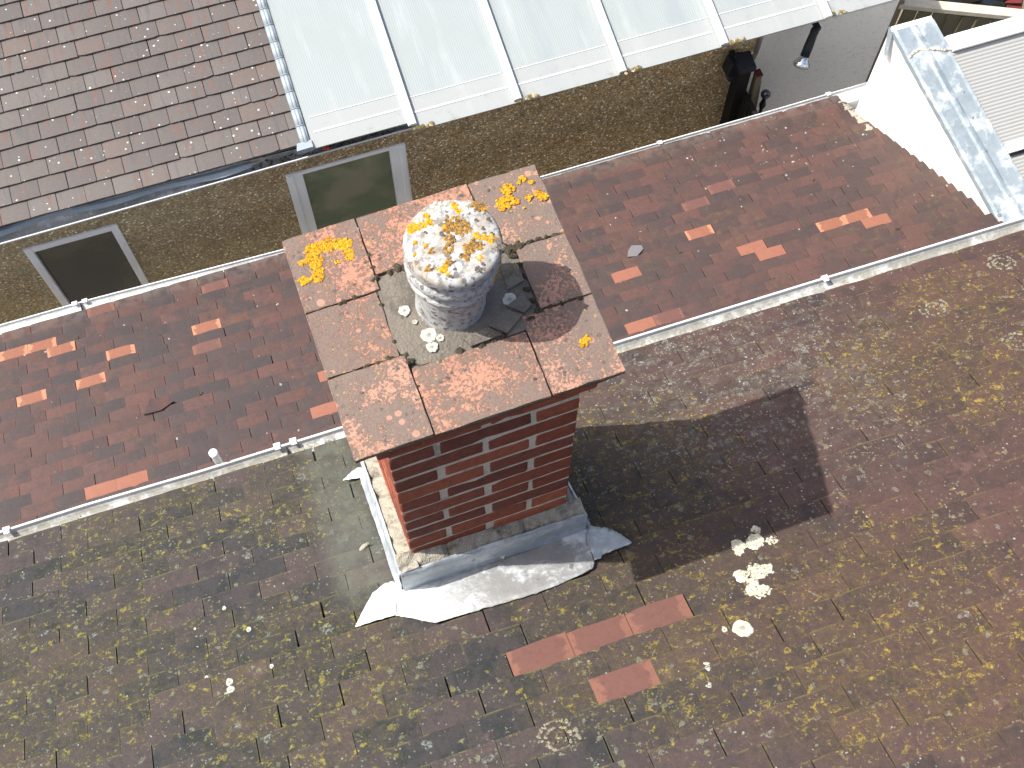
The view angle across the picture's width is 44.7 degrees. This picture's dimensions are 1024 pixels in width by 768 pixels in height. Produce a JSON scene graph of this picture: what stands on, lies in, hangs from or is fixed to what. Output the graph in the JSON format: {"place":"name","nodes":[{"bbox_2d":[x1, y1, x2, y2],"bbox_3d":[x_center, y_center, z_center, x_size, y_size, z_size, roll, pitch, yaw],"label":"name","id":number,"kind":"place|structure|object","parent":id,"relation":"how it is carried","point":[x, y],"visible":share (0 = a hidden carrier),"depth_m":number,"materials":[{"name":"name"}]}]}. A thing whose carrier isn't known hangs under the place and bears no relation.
{"place":"outdoors","nodes":[
{"label":"outdoors","id":0,"kind":"place"},
{"bbox_2d":[0,217,1023,767],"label":"tiled house","id":1,"kind":"structure","parent":0,"point":[806,499],"depth_m":3.36,"materials":[{"name":"ceramic"}]},
{"bbox_2d":[359,542,369,550],"bbox_3d":[-0.427,0.470,3.594,0.015,0.016,0.036,41,72,16],"label":"stone","id":2,"kind":"object","parent":1,"relation":"on","point":[364,546],"visible":1,"depth_m":3.59,"materials":[{"name":"beige stone"}]},
{"bbox_2d":[282,165,631,626],"bbox_3d":[-0.137,0.161,3.142,0.783,1.769,0.683,-18,67,-8],"label":"chimney","id":3,"kind":"object","parent":1,"relation":"on","point":[466,349],"visible":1,"depth_m":2.63,"materials":[{"name":"red brick"}]},
{"bbox_2d":[267,0,1023,111],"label":"ground","id":4,"kind":"structure","parent":0,"point":[895,24],"depth_m":10.95,"materials":[{"name":"soil"}]},
{"bbox_2d":[0,0,898,323],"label":"neighbour house","id":5,"kind":"structure","parent":4,"relation":"on","point":[136,136],"depth_m":7.55,"materials":[{"name":"brown concrete"}]},
{"bbox_2d":[23,223,148,305],"bbox_3d":[-2.686,-0.735,7.955,0.574,0.895,0.072,-17,67,-8],"label":"window","id":6,"kind":"structure","parent":5,"relation":"in","point":[97,262],"depth_m":7.88,"materials":[{"name":"glass"}]},
{"bbox_2d":[243,157,279,165],"bbox_3d":[-1.482,-1.317,7.360,0.222,0.020,0.022,-16,67,-7],"label":"debris","id":7,"kind":"object","parent":5,"relation":"on","point":[257,162],"visible":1,"depth_m":7.35,"materials":[{"name":"grey"}]},
{"bbox_2d":[252,130,391,169],"bbox_3d":[-1.139,-1.407,7.460,0.864,0.020,0.070,-16,67,-7],"label":"gutter debris","id":8,"kind":"object","parent":5,"relation":"on","point":[304,155],"visible":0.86,"depth_m":7.44,"materials":[{"name":"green plant"}]},
{"bbox_2d":[285,142,412,233],"bbox_3d":[-1.046,-1.188,8.276,0.773,1.145,0.080,-17,67,-8],"label":"window","id":9,"kind":"structure","parent":5,"relation":"in","point":[342,190],"depth_m":8.06,"materials":[{"name":"glass"}]},
{"bbox_2d":[267,0,894,148],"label":"plastic canopy","id":10,"kind":"object","parent":5,"relation":"attached to","point":[358,68],"visible":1,"depth_m":7.57,"materials":[{"name":"white plastic"}]},
{"bbox_2d":[722,50,739,81],"bbox_3d":[1.435,-2.083,8.105,0.119,0.187,0.130,-18,67,-8],"label":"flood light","id":11,"kind":"object","parent":5,"relation":"attached to","point":[729,67],"visible":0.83,"depth_m":8.06,"materials":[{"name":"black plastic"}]},
{"bbox_2d":[793,22,820,69],"bbox_3d":[1.899,-2.187,8.022,0.115,0.243,0.304,15,67,6],"label":"spot lamp","id":12,"kind":"object","parent":5,"relation":"attached to","point":[801,61],"visible":0.99,"depth_m":7.99,"materials":[{"name":"black plastic"}]},
{"bbox_2d":[0,82,1002,530],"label":"extension","id":13,"kind":"object","parent":4,"relation":"on","point":[224,358],"visible":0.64,"depth_m":7.04,"materials":[{"name":"red ceramic"}]},
{"bbox_2d":[144,397,173,414],"bbox_3d":[-1.900,0.109,6.689,0.167,0.042,0.101,-18,67,-8],"label":"fragment","id":14,"kind":"object","parent":13,"relation":"on","point":[156,404],"visible":1,"depth_m":6.68,"materials":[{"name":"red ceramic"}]},
{"bbox_2d":[628,245,642,256],"bbox_3d":[0.706,-0.759,7.121,0.091,0.033,0.092,3,66,1],"label":"slate fragment","id":15,"kind":"object","parent":13,"relation":"on","point":[634,250],"visible":1,"depth_m":7.12,"materials":[{"name":"grey stone"}]},
{"bbox_2d":[855,14,1023,222],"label":"roof upstand","id":16,"kind":"object","parent":13,"relation":"attached to","point":[949,108],"visible":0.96,"depth_m":7.07,"materials":[{"name":"white paint"}]},
{"bbox_2d":[865,0,1023,81],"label":"timber fence","id":17,"kind":"object","parent":4,"relation":"on","point":[955,12],"visible":0.23,"depth_m":8.75,"materials":[{"name":"brown wood"}]},
{"bbox_2d":[936,0,980,3],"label":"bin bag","id":18,"kind":"object","parent":4,"relation":"on","point":[967,1],"visible":0.19,"depth_m":10.75,"materials":[{"name":"black plastic"}]},
{"bbox_2d":[975,0,1006,6],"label":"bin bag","id":19,"kind":"object","parent":4,"relation":"on","point":[998,3],"visible":0.3,"depth_m":10.81,"materials":[{"name":"black plastic"}]},
{"bbox_2d":[1005,0,1022,8],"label":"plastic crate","id":20,"kind":"object","parent":4,"relation":"on","point":[1017,4],"visible":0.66,"depth_m":10.83,"materials":[{"name":"red plastic"}]},
{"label":"path","id":21,"kind":"structure","parent":0,"visible":0},
{"bbox_2d":[719,50,758,124],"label":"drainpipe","id":22,"kind":"structure","parent":21,"relation":"on","point":[738,104],"depth_m":8.23,"materials":[{"name":"black plastic"}]},
{"bbox_2d":[748,69,762,107],"bbox_3d":[1.631,-1.622,9.107,0.096,2.113,0.067,-18,67,-8],"label":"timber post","id":23,"kind":"object","parent":21,"relation":"on","point":[754,89],"visible":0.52,"depth_m":8.25,"materials":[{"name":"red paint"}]},
{"bbox_2d":[758,89,770,112],"bbox_3d":[1.705,-1.587,9.209,0.068,1.869,0.068,-18,67,-8],"label":"garden lamp","id":24,"kind":"object","parent":21,"relation":"on","point":[765,94],"visible":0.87,"depth_m":8.38,"materials":[{"name":"grey metal"}]}
]}

